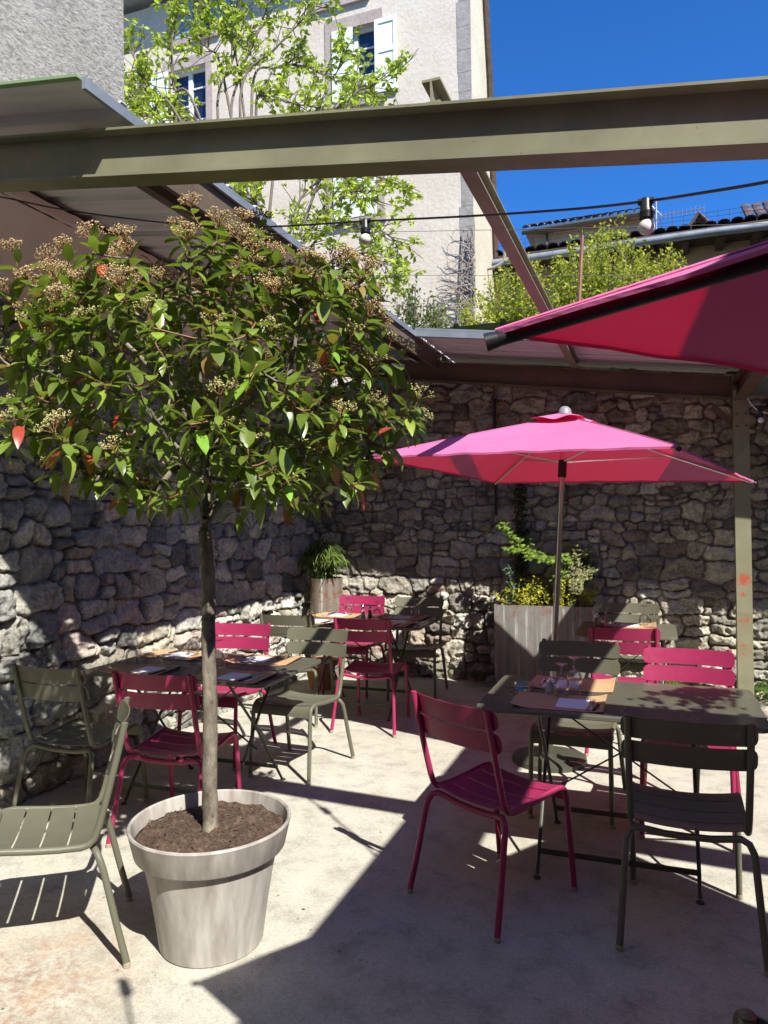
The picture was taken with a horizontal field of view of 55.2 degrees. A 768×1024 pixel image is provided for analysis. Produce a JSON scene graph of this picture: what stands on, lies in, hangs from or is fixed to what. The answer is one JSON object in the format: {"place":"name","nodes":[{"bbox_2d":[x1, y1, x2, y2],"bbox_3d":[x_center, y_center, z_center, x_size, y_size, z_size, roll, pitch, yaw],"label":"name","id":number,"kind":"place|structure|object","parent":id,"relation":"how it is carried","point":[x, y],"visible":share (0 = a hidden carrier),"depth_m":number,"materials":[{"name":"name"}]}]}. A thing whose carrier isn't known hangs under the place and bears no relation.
{"place":"outdoors","nodes":[
{"label":"outdoors","id":0,"kind":"place"},
{"bbox_2d":[0,0,123,101],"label":"plaster house","id":1,"kind":"structure","parent":0,"point":[48,38],"depth_m":4.76,"materials":[{"name":"white paint"}]},
{"bbox_2d":[123,0,500,385],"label":"apartment house","id":2,"kind":"structure","parent":0,"point":[450,40],"depth_m":13.88,"materials":[{"name":"beige paint"}]},
{"bbox_2d":[149,52,212,122],"bbox_3d":[-4.230,-8.615,15.502,1.540,1.850,0.236,-1,-1,20],"label":"window","id":3,"kind":"structure","parent":2,"relation":"in","point":[196,82],"depth_m":15.49,"materials":[{"name":"wood"}]},
{"bbox_2d":[169,0,230,49],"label":"window","id":4,"kind":"structure","parent":2,"relation":"in","point":[177,38],"depth_m":15.37,"materials":[{"name":"wood"}]},
{"bbox_2d":[309,0,366,15],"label":"window","id":5,"kind":"structure","parent":2,"relation":"in","point":[343,3],"depth_m":14.22,"materials":[{"name":"wood"}]},
{"bbox_2d":[327,177,386,228],"bbox_3d":[-0.535,-6.393,14.132,1.250,1.820,0.230,-1,-1,20],"label":"window","id":6,"kind":"structure","parent":2,"relation":"in","point":[354,217],"depth_m":14.01,"materials":[{"name":"wood"}]},
{"bbox_2d":[324,7,397,109],"bbox_3d":[-0.437,-8.645,14.104,1.525,1.780,0.236,-1,-1,20],"label":"window","id":7,"kind":"structure","parent":2,"relation":"in","point":[380,39],"depth_m":14.08,"materials":[{"name":"wood"}]},
{"bbox_2d":[487,249,505,302],"bbox_3d":[2.069,-4.440,14.392,0.666,1.352,0.100,-1,-1,20],"label":"drainpipe","id":8,"kind":"object","parent":2,"relation":"attached to","point":[500,263],"visible":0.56,"depth_m":14.31,"materials":[{"name":"grey metal"}]},
{"bbox_2d":[0,672,767,1023],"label":"ground","id":9,"kind":"structure","parent":0,"point":[428,950],"depth_m":2.98,"materials":[{"name":"concrete"}]},
{"bbox_2d":[0,696,132,968],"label":"bistro chair","id":10,"kind":"object","parent":9,"relation":"on","point":[91,818],"visible":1,"depth_m":2.72,"materials":[{"name":"green metal"}]},
{"bbox_2d":[11,663,148,806],"bbox_3d":[-1.632,1.212,3.981,0.514,0.859,0.558,-1,-1,19],"label":"bistro chair","id":11,"kind":"object","parent":9,"relation":"on","point":[85,733],"visible":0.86,"depth_m":3.82,"materials":[{"name":"green metal"}]},
{"bbox_2d":[0,293,315,810],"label":"stone wall","id":12,"kind":"structure","parent":9,"relation":"on","point":[90,582],"depth_m":4.83,"materials":[{"name":"grey stone"}]},
{"bbox_2d":[105,671,241,847],"bbox_3d":[-1.047,1.202,3.781,0.514,0.859,0.558,-1,-1,14],"label":"bistro chair","id":13,"kind":"object","parent":9,"relation":"on","point":[170,743],"visible":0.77,"depth_m":3.59,"materials":[{"name":"pink metal"}]},
{"bbox_2d":[84,653,320,804],"bbox_3d":[-1.044,1.267,4.311,1.190,0.740,0.740,-1,-1,20],"label":"folding table","id":14,"kind":"object","parent":9,"relation":"on","point":[294,667],"visible":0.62,"depth_m":4.23,"materials":[{"name":"green paint"}]},
{"bbox_2d":[96,662,183,674],"bbox_3d":[-1.386,0.892,4.210,0.400,0.017,0.290,-1,-1,19],"label":"placemat","id":15,"kind":"object","parent":14,"relation":"on","point":[125,667],"visible":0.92,"depth_m":4.24,"materials":[{"name":"paper"}]},
{"bbox_2d":[125,638,138,663],"bbox_3d":[-1.499,0.828,4.372,0.077,0.150,0.076,-1,-1,20],"label":"wine glass","id":16,"kind":"object","parent":15,"relation":"on","point":[134,650],"visible":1,"depth_m":4.36,"materials":[{"name":"white"}]},
{"bbox_2d":[130,666,175,673],"bbox_3d":[-1.305,0.895,4.167,0.205,0.004,0.175,-1,-1,19],"label":"napkin","id":17,"kind":"object","parent":15,"relation":"on","point":[147,669],"visible":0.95,"depth_m":4.18,"materials":[{"name":"white paper"}]},
{"bbox_2d":[138,648,201,659],"bbox_3d":[-1.298,0.895,4.652,0.400,0.017,0.290,-1,-1,20],"label":"placemat","id":18,"kind":"object","parent":14,"relation":"on","point":[153,654],"visible":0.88,"depth_m":4.61,"materials":[{"name":"paper"}]},
{"bbox_2d":[157,652,199,657],"bbox_3d":[-1.298,0.900,4.652,0.205,0.004,0.175,-1,-1,20],"label":"napkin","id":19,"kind":"object","parent":18,"relation":"on","point":[181,655],"visible":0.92,"depth_m":4.62,"materials":[{"name":"white paper"}]},
{"bbox_2d":[187,631,198,654],"bbox_3d":[-1.204,0.826,4.633,0.077,0.150,0.076,-1,-1,20],"label":"wine glass","id":20,"kind":"object","parent":19,"relation":"on","point":[195,642],"visible":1,"depth_m":4.62,"materials":[{"name":"clear glass"}]},
{"bbox_2d":[216,639,224,665],"bbox_3d":[-0.966,0.820,4.276,0.077,0.150,0.076,-1,-1,20],"label":"wine glass","id":21,"kind":"object","parent":14,"relation":"on","point":[222,654],"visible":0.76,"depth_m":4.27,"materials":[{"name":"white"}]},
{"bbox_2d":[192,668,279,683],"bbox_3d":[-0.798,0.882,3.983,0.400,0.017,0.290,-1,-1,23],"label":"placemat","id":22,"kind":"object","parent":14,"relation":"on","point":[222,671],"visible":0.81,"depth_m":4.00,"materials":[{"name":"paper"}]},
{"bbox_2d":[217,672,263,681],"bbox_3d":[-0.776,0.886,3.957,0.205,0.004,0.175,-1,-1,23],"label":"napkin","id":23,"kind":"object","parent":22,"relation":"on","point":[232,676],"visible":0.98,"depth_m":3.96,"materials":[{"name":"white paper"}]},
{"bbox_2d":[225,653,303,665],"bbox_3d":[-0.716,0.885,4.437,0.400,0.017,0.290,-1,-1,17],"label":"placemat","id":24,"kind":"object","parent":14,"relation":"on","point":[281,661],"visible":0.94,"depth_m":4.39,"materials":[{"name":"paper"}]},
{"bbox_2d":[240,656,274,662],"bbox_3d":[-0.783,0.891,4.458,0.205,0.004,0.175,-1,-1,17],"label":"napkin","id":25,"kind":"object","parent":24,"relation":"on","point":[258,659],"visible":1,"depth_m":4.45,"materials":[{"name":"white paper"}]},
{"bbox_2d":[276,634,287,659],"bbox_3d":[-0.620,0.817,4.460,0.077,0.150,0.076,-1,-1,20],"label":"wine glass","id":26,"kind":"object","parent":24,"relation":"on","point":[284,646],"visible":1,"depth_m":4.45,"materials":[{"name":"white"}]},
{"bbox_2d":[126,789,290,968],"bbox_3d":[-0.654,1.389,2.788,0.606,0.456,0.606,-1,-1,20],"label":"flower pot","id":27,"kind":"object","parent":9,"relation":"on","point":[209,893],"visible":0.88,"depth_m":2.62,"materials":[{"name":"grey plastic"}]},
{"bbox_2d":[0,191,437,832],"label":"photinia tree","id":28,"kind":"object","parent":27,"relation":"in","point":[244,471],"visible":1,"depth_m":2.61,"materials":[{"name":"green plant"}]},
{"bbox_2d":[176,622,277,770],"bbox_3d":[-1.076,1.215,4.986,0.514,0.859,0.558,-1,-1,17],"label":"bistro chair","id":29,"kind":"object","parent":9,"relation":"on","point":[228,700],"visible":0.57,"depth_m":5.16,"materials":[{"name":"pink metal"}]},
{"bbox_2d":[124,0,425,297],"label":"spring tree","id":30,"kind":"object","parent":9,"relation":"on","point":[138,99],"visible":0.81,"depth_m":10.14,"materials":[{"name":"green plant"}]},
{"bbox_2d":[257,613,334,727],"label":"bistro chair","id":31,"kind":"object","parent":9,"relation":"on","point":[296,620],"visible":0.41,"depth_m":5.70,"materials":[{"name":"green metal"}]},
{"bbox_2d":[248,626,354,785],"bbox_3d":[-0.538,1.205,4.721,0.514,0.859,0.558,-1,-1,23],"label":"bistro chair","id":32,"kind":"object","parent":9,"relation":"on","point":[300,705],"visible":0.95,"depth_m":4.82,"materials":[{"name":"green metal"}]},
{"bbox_2d":[307,656,337,689],"bbox_3d":[-0.598,1.522,6.927,0.336,0.270,0.336,-1,-1,20],"label":"terracotta pot","id":33,"kind":"object","parent":9,"relation":"on","point":[310,675],"visible":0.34,"depth_m":6.83,"materials":[{"name":"ceramic"}]},
{"bbox_2d":[310,576,342,679],"bbox_3d":[-0.575,1.162,7.411,0.330,1.000,0.330,-1,-1,20],"label":"cylinder planter","id":34,"kind":"object","parent":9,"relation":"on","point":[326,595],"visible":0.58,"depth_m":7.27,"materials":[{"name":"metal"}]},
{"bbox_2d":[297,536,350,582],"bbox_3d":[-0.616,0.489,7.395,0.665,0.502,0.592,-1,-1,20],"label":"fern leaf shrub","id":35,"kind":"object","parent":34,"relation":"on","point":[322,562],"visible":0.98,"depth_m":7.31,"materials":[{"name":"green plant"}]},
{"bbox_2d":[322,595,389,699],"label":"bistro chair","id":36,"kind":"object","parent":9,"relation":"on","point":[353,648],"visible":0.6,"depth_m":6.95,"materials":[{"name":"pink metal"}]},
{"bbox_2d":[330,617,409,737],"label":"bistro chair","id":37,"kind":"object","parent":9,"relation":"on","point":[358,667],"visible":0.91,"depth_m":5.45,"materials":[{"name":"pink metal"}]},
{"bbox_2d":[311,612,441,720],"bbox_3d":[-0.164,1.274,6.177,1.190,0.740,0.720,-1,-1,20],"label":"folding table","id":38,"kind":"object","parent":9,"relation":"on","point":[417,625],"visible":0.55,"depth_m":6.08,"materials":[{"name":"green paint"}]},
{"bbox_2d":[313,612,365,617],"bbox_3d":[-0.393,0.901,6.471,0.400,0.017,0.290,-1,-1,20],"label":"placemat","id":39,"kind":"object","parent":38,"relation":"on","point":[353,615],"visible":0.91,"depth_m":6.44,"materials":[{"name":"paper"}]},
{"bbox_2d":[377,614,428,619],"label":"placemat","id":40,"kind":"object","parent":38,"relation":"on","point":[412,618],"visible":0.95,"depth_m":6.24,"materials":[{"name":"paper"}]},
{"bbox_2d":[390,616,413,618],"bbox_3d":[0.142,0.897,6.274,0.205,0.004,0.175,-1,-1,20],"label":"napkin","id":41,"kind":"object","parent":40,"relation":"on","point":[403,617],"visible":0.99,"depth_m":6.26,"materials":[{"name":"white fabric"}]},
{"bbox_2d":[386,596,447,701],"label":"bistro chair","id":42,"kind":"object","parent":9,"relation":"on","point":[418,651],"visible":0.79,"depth_m":6.75,"materials":[{"name":"green metal"}]},
{"bbox_2d":[387,274,452,329],"bbox_3d":[0.468,-0.653,8.970,0.826,4.633,0.707,-1,-1,-3],"label":"lilac bush","id":43,"kind":"object","parent":9,"relation":"on","point":[413,317],"visible":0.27,"depth_m":8.94,"materials":[{"name":"green plant"}]},
{"bbox_2d":[437,217,475,325],"bbox_3d":[1.321,-1.815,13.242,0.731,7.019,0.177,-1,-1,20],"label":"bare vine","id":44,"kind":"object","parent":9,"relation":"on","point":[461,296],"visible":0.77,"depth_m":13.24,"materials":[{"name":"grey plant"}]},
{"bbox_2d":[463,670,486,678],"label":"fern","id":45,"kind":"object","parent":9,"relation":"on","point":[472,673],"visible":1,"depth_m":7.00,"materials":[{"name":"green plant"}]},
{"bbox_2d":[407,690,577,943],"bbox_3d":[0.463,1.175,3.099,0.558,0.859,0.514,0,-1,-40],"label":"bistro chair","id":46,"kind":"object","parent":9,"relation":"on","point":[507,793],"visible":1,"depth_m":3.03,"materials":[{"name":"pink metal"}]},
{"bbox_2d":[309,366,767,698],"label":"stone wall","id":47,"kind":"structure","parent":9,"relation":"on","point":[409,531],"depth_m":6.96,"materials":[{"name":"grey stone"}]},
{"bbox_2d":[0,73,739,373],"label":"lean to roof","id":48,"kind":"object","parent":47,"relation":"on","point":[69,102],"visible":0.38,"depth_m":3.92,"materials":[{"name":"metal"}]},
{"bbox_2d":[365,318,518,383],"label":"shed roof","id":49,"kind":"structure","parent":47,"relation":"on","point":[493,326],"depth_m":7.80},
{"bbox_2d":[493,399,497,515],"bbox_3d":[1.071,-0.524,7.068,0.026,1.120,0.026,-1,-1,-2],"label":"wall pipe","id":50,"kind":"object","parent":47,"relation":"attached to","point":[494,424],"depth_m":7.06,"materials":[{"name":"black plastic"}]},
{"bbox_2d":[510,483,530,599],"bbox_3d":[1.292,0.201,6.963,0.209,1.325,0.149,-1,-1,20],"label":"climbing ivy","id":51,"kind":"object","parent":47,"relation":"attached to","point":[519,571],"visible":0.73,"depth_m":6.95,"materials":[{"name":"green plant"}]},
{"bbox_2d":[494,600,597,681],"bbox_3d":[1.472,1.227,6.656,0.860,0.800,0.420,-1,-1,20],"label":"steel planter","id":52,"kind":"object","parent":9,"relation":"on","point":[521,631],"visible":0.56,"depth_m":6.51,"materials":[{"name":"metal"}]},
{"bbox_2d":[503,565,517,604],"bbox_3d":[1.139,0.668,6.644,0.152,0.398,0.100,-1,-1,20],"label":"ivy plant","id":53,"kind":"object","parent":52,"relation":"in","point":[510,580],"visible":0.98,"depth_m":6.64,"materials":[{"name":"green plant"}]},
{"bbox_2d":[496,522,572,605],"bbox_3d":[1.406,0.472,6.618,0.758,0.773,0.432,-1,-1,-12],"label":"japanese maple","id":54,"kind":"object","parent":52,"relation":"in","point":[538,556],"visible":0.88,"depth_m":6.61,"materials":[{"name":"green plant"}]},
{"bbox_2d":[493,575,599,606],"bbox_3d":[1.447,0.724,6.606,0.956,0.317,0.329,-1,-1,20],"label":"euonymus shrub","id":55,"kind":"object","parent":52,"relation":"in","point":[587,603],"visible":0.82,"depth_m":6.60,"materials":[{"name":"yellow plant"}]},
{"bbox_2d":[562,538,599,606],"bbox_3d":[1.782,0.545,6.699,0.380,0.618,0.533,-1,-1,20],"label":"japanese maple","id":56,"kind":"object","parent":52,"relation":"in","point":[578,573],"visible":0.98,"depth_m":6.60,"materials":[{"name":"green plant"}]},
{"bbox_2d":[362,406,756,772],"bbox_3d":[1.185,0.456,4.839,2.003,2.313,1.767,-1,-1,38],"label":"parasol","id":57,"kind":"object","parent":9,"relation":"on","point":[563,446],"visible":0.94,"depth_m":4.83,"materials":[{"name":"pink fabric"}]},
{"bbox_2d":[455,212,688,325],"bbox_3d":[2.733,-1.176,9.582,3.684,5.631,1.381,-1,-1,0],"label":"willow shrub","id":58,"kind":"object","parent":9,"relation":"on","point":[592,286],"visible":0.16,"depth_m":9.30,"materials":[{"name":"green plant"}]},
{"bbox_2d":[528,638,625,828],"bbox_3d":[1.053,1.177,4.050,0.514,0.859,0.558,-1,-1,21],"label":"bistro chair","id":59,"kind":"object","parent":9,"relation":"on","point":[573,729],"visible":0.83,"depth_m":4.17,"materials":[{"name":"green metal"}]},
{"bbox_2d":[578,235,583,300],"bbox_3d":[2.323,-0.798,8.581,0.102,4.864,0.043,-1,-1,9],"label":"iron rod","id":60,"kind":"object","parent":9,"relation":"on","point":[580,266],"visible":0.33,"depth_m":8.58,"materials":[{"name":"metal"}]},
{"bbox_2d":[476,675,767,904],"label":"folding table","id":61,"kind":"object","parent":9,"relation":"on","point":[700,704],"visible":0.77,"depth_m":3.28,"materials":[{"name":"green paint"}]},
{"bbox_2d":[511,681,533,691],"bbox_3d":[0.672,0.848,3.563,0.112,0.034,0.112,-1,-1,20],"label":"ashtray","id":62,"kind":"object","parent":61,"relation":"on","point":[522,688],"visible":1,"depth_m":3.54,"materials":[{"name":"clear glass"}]},
{"bbox_2d":[545,677,554,693],"bbox_3d":[0.793,0.826,3.508,0.054,0.075,0.053,-1,-1,20],"label":"shaker","id":63,"kind":"object","parent":61,"relation":"on","point":[549,688],"visible":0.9,"depth_m":3.50,"materials":[{"name":"clear glass"}]},
{"bbox_2d":[510,691,606,711],"bbox_3d":[0.797,0.854,3.338,0.400,0.017,0.290,-1,-1,20],"label":"placemat","id":64,"kind":"object","parent":61,"relation":"on","point":[535,700],"visible":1,"depth_m":3.35,"materials":[{"name":"paper"}]},
{"bbox_2d":[553,663,569,696],"bbox_3d":[0.834,0.787,3.451,0.077,0.150,0.076,-1,-1,20],"label":"wine glass","id":65,"kind":"object","parent":64,"relation":"on","point":[560,677],"visible":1,"depth_m":3.44,"materials":[{"name":"white"}]},
{"bbox_2d":[555,698,591,709],"bbox_3d":[0.879,0.857,3.287,0.205,0.004,0.175,-1,-1,20],"label":"napkin","id":66,"kind":"object","parent":64,"relation":"on","point":[572,703],"visible":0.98,"depth_m":3.29,"materials":[{"name":"white paper"}]},
{"bbox_2d":[528,675,615,691],"bbox_3d":[0.948,0.856,3.691,0.400,0.017,0.290,-1,-1,20],"label":"placemat","id":67,"kind":"object","parent":61,"relation":"on","point":[597,685],"visible":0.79,"depth_m":3.67,"materials":[{"name":"paper"}]},
{"bbox_2d":[541,679,582,688],"bbox_3d":[0.885,0.861,3.693,0.205,0.004,0.175,-1,-1,20],"label":"napkin","id":68,"kind":"object","parent":67,"relation":"on","point":[563,684],"visible":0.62,"depth_m":3.67,"materials":[{"name":"white paper"}]},
{"bbox_2d":[567,656,581,687],"bbox_3d":[0.935,0.787,3.611,0.077,0.150,0.076,-1,-1,20],"label":"wine glass","id":69,"kind":"object","parent":67,"relation":"on","point":[573,669],"visible":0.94,"depth_m":3.60,"materials":[{"name":"white"}]},
{"bbox_2d":[584,626,660,756],"bbox_3d":[1.643,1.179,5.029,0.514,0.859,0.558,-1,-1,18],"label":"bistro chair","id":70,"kind":"object","parent":9,"relation":"on","point":[619,634],"visible":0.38,"depth_m":4.79,"materials":[{"name":"pink metal"}]},
{"bbox_2d":[483,240,767,373],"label":"parasol","id":71,"kind":"object","parent":9,"relation":"on","point":[714,310],"visible":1,"depth_m":1.12,"materials":[{"name":"pink fabric"}]},
{"bbox_2d":[575,621,677,724],"bbox_3d":[1.815,1.241,5.474,0.690,0.740,0.680,-1,-1,20],"label":"folding table","id":72,"kind":"object","parent":9,"relation":"on","point":[668,632],"visible":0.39,"depth_m":5.43,"materials":[{"name":"paint"}]},
{"bbox_2d":[594,612,598,626],"bbox_3d":[1.613,0.818,5.583,0.041,0.110,0.040,-1,-1,20],"label":"shaker","id":73,"kind":"object","parent":72,"relation":"on","point":[596,622],"visible":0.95,"depth_m":5.57,"materials":[{"name":"clear glass"}]},
{"bbox_2d":[603,621,656,628],"bbox_3d":[1.881,0.863,5.644,0.400,0.017,0.290,-1,-1,20],"label":"placemat","id":74,"kind":"object","parent":72,"relation":"on","point":[641,626],"visible":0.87,"depth_m":5.59,"materials":[{"name":"paper"}]},
{"bbox_2d":[601,607,611,626],"bbox_3d":[1.684,0.797,5.573,0.077,0.150,0.076,-1,-1,20],"label":"wine glass","id":75,"kind":"object","parent":74,"relation":"on","point":[606,615],"visible":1,"depth_m":5.56,"materials":[{"name":"white"}]},
{"bbox_2d":[611,623,638,626],"bbox_3d":[1.853,0.868,5.654,0.205,0.004,0.175,-1,-1,20],"label":"napkin","id":76,"kind":"object","parent":74,"relation":"on","point":[628,625],"visible":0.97,"depth_m":5.63,"materials":[{"name":"white paper"}]},
{"bbox_2d":[639,605,648,625],"bbox_3d":[1.995,0.793,5.645,0.077,0.150,0.076,-1,-1,20],"label":"wine glass","id":77,"kind":"object","parent":74,"relation":"on","point":[645,614],"visible":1,"depth_m":5.63,"materials":[{"name":"clear glass"}]},
{"bbox_2d":[600,601,661,683],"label":"bistro chair","id":78,"kind":"object","parent":9,"relation":"on","point":[637,663],"visible":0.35,"depth_m":6.13,"materials":[{"name":"green metal"}]},
{"bbox_2d":[639,645,740,853],"bbox_3d":[1.558,1.167,3.768,0.514,0.859,0.558,-1,-1,24],"label":"bistro chair","id":79,"kind":"object","parent":9,"relation":"on","point":[716,676],"visible":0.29,"depth_m":3.98,"materials":[{"name":"pink metal"}]},
{"bbox_2d":[669,681,713,686],"bbox_3d":[2.652,1.509,6.300,0.445,0.080,0.419,-1,-1,20],"label":"fern","id":80,"kind":"object","parent":9,"relation":"on","point":[706,685],"visible":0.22,"depth_m":6.36,"materials":[{"name":"green plant"}]},
{"bbox_2d":[616,714,767,977],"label":"bistro chair","id":81,"kind":"object","parent":9,"relation":"on","point":[717,812],"visible":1,"depth_m":2.68,"materials":[{"name":"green metal"}]},
{"bbox_2d":[710,399,753,693],"bbox_3d":[2.879,0.344,6.035,0.322,2.513,0.200,-1,-1,20],"label":"steel post","id":82,"kind":"object","parent":9,"relation":"on","point":[738,421],"visible":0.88,"depth_m":5.96,"materials":[{"name":"metal"}]},
{"bbox_2d":[316,358,732,401],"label":"steel beam","id":83,"kind":"structure","parent":82,"relation":"on","point":[666,384],"depth_m":6.51,"materials":[{"name":"metal"}]},
{"bbox_2d":[1,191,322,343],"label":"purlin","id":84,"kind":"object","parent":83,"relation":"on","point":[72,213],"depth_m":4.05,"materials":[{"name":"grey metal"}]},
{"bbox_2d":[0,191,335,395],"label":"tarpaulin","id":85,"kind":"object","parent":84,"relation":"attached to","point":[31,229],"visible":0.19,"depth_m":4.00,"materials":[{"name":"beige plastic"}]},
{"bbox_2d":[0,180,767,244],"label":"string light","id":86,"kind":"object","parent":85,"relation":"hanging from","point":[646,226],"visible":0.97,"depth_m":2.33,"materials":[{"name":"black rubber"}]},
{"bbox_2d":[239,302,530,308],"bbox_3d":[1.812,-1.237,4.454,6.200,0.778,0.002,-1,-1,20],"label":"tension wire","id":87,"kind":"object","parent":85,"relation":"attached to","point":[464,307],"visible":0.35,"depth_m":4.92,"materials":[{"name":"silver metal"}]},
{"bbox_2d":[135,223,767,235],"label":"tension wire","id":88,"kind":"object","parent":85,"relation":"attached to","point":[475,230],"visible":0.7,"depth_m":3.48,"materials":[{"name":"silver metal"}]},
{"bbox_2d":[257,274,657,275],"bbox_3d":[1.570,-1.241,3.797,6.200,0.778,0.002,-1,-1,20],"label":"tension wire","id":89,"kind":"object","parent":85,"relation":"attached to","point":[531,275],"visible":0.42,"depth_m":4.07,"materials":[{"name":"silver metal"}]},
{"bbox_2d":[320,343,646,356],"bbox_3d":[2.296,-1.231,5.768,6.200,0.778,0.002,-1,-1,20],"label":"tension wire","id":90,"kind":"object","parent":85,"relation":"attached to","point":[531,352],"visible":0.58,"depth_m":6.15,"materials":[{"name":"silver metal"}]},
{"bbox_2d":[137,186,421,360],"bbox_3d":[-0.400,-1.494,5.175,0.045,0.086,4.680,-1,-1,20],"label":"purlin","id":91,"kind":"object","parent":83,"relation":"on","point":[164,196],"visible":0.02,"depth_m":3.62,"materials":[{"name":"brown metal"}]},
{"bbox_2d":[731,368,766,404],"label":"steel beam","id":92,"kind":"structure","parent":82,"relation":"on","point":[746,383],"depth_m":5.56,"materials":[{"name":"metal"}]},
{"bbox_2d":[747,398,767,422],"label":"string light","id":93,"kind":"object","parent":92,"relation":"hanging from","point":[760,415],"visible":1,"depth_m":5.39,"materials":[{"name":"white paint"}]},
{"bbox_2d":[750,374,767,395],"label":"box gutter","id":94,"kind":"object","parent":92,"relation":"attached to","point":[761,388],"visible":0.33,"depth_m":5.94,"materials":[{"name":"metal"}]},
{"bbox_2d":[754,681,767,700],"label":"fern","id":95,"kind":"object","parent":9,"relation":"on","point":[761,687],"visible":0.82,"depth_m":6.14,"materials":[{"name":"green plant"}]},
{"bbox_2d":[521,207,654,248],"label":"attic house","id":96,"kind":"structure","parent":0,"point":[632,218],"depth_m":19.37,"materials":[{"name":"grey paint"}]},
{"bbox_2d":[489,0,767,251],"label":"sky","id":97,"kind":"structure","parent":0,"point":[538,46],"materials":[{"name":"blue"}]},
{"bbox_2d":[491,213,767,315],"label":"tiled house","id":98,"kind":"structure","parent":0,"point":[708,240],"depth_m":14.10,"materials":[{"name":"beige paint"}]},
{"bbox_2d":[499,203,767,247],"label":"bird fence","id":99,"kind":"object","parent":98,"relation":"attached to","point":[655,224],"visible":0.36,"depth_m":14.08,"materials":[{"name":"grey metal"}]},
{"bbox_2d":[652,201,703,228],"bbox_3d":[6.498,-6.041,16.286,1.115,1.820,0.111,-1,-1,20],"label":"tv antenna","id":100,"kind":"object","parent":98,"relation":"attached to","point":[669,214],"visible":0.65,"depth_m":16.38,"materials":[{"name":"silver metal"}]},
{"bbox_2d":[688,211,708,227],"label":"gable roof","id":101,"kind":"structure","parent":98,"relation":"on","point":[701,216],"depth_m":15.63,"materials":[{"name":"ceramic"}]},
{"bbox_2d":[741,200,767,220],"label":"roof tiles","id":102,"kind":"object","parent":98,"relation":"on","point":[757,208],"visible":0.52,"depth_m":16.70,"materials":[{"name":"ceramic"}]},
{"bbox_2d":[732,1008,767,1023],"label":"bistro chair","id":103,"kind":"object","parent":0,"point":[745,1016],"visible":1,"depth_m":1.06,"materials":[{"name":"green metal"}]},
{"bbox_3d":[6.024,-0.054,0.658,4.350,3.120,12.600,-1,-1,20],"label":"side wing","id":104,"kind":"object","parent":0,"visible":0},
{"bbox_2d":[0,76,767,192],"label":"steel beam","id":105,"kind":"structure","parent":104,"relation":"attached to","point":[706,121],"depth_m":2.35,"materials":[{"name":"metal"}]},
{"bbox_2d":[422,77,579,368],"bbox_3d":[0.937,-1.313,4.455,0.060,0.080,4.565,-1,-1,20],"label":"purlin","id":106,"kind":"object","parent":105,"relation":"on","point":[483,191],"visible":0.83,"depth_m":3.39,"materials":[{"name":"green paint"}]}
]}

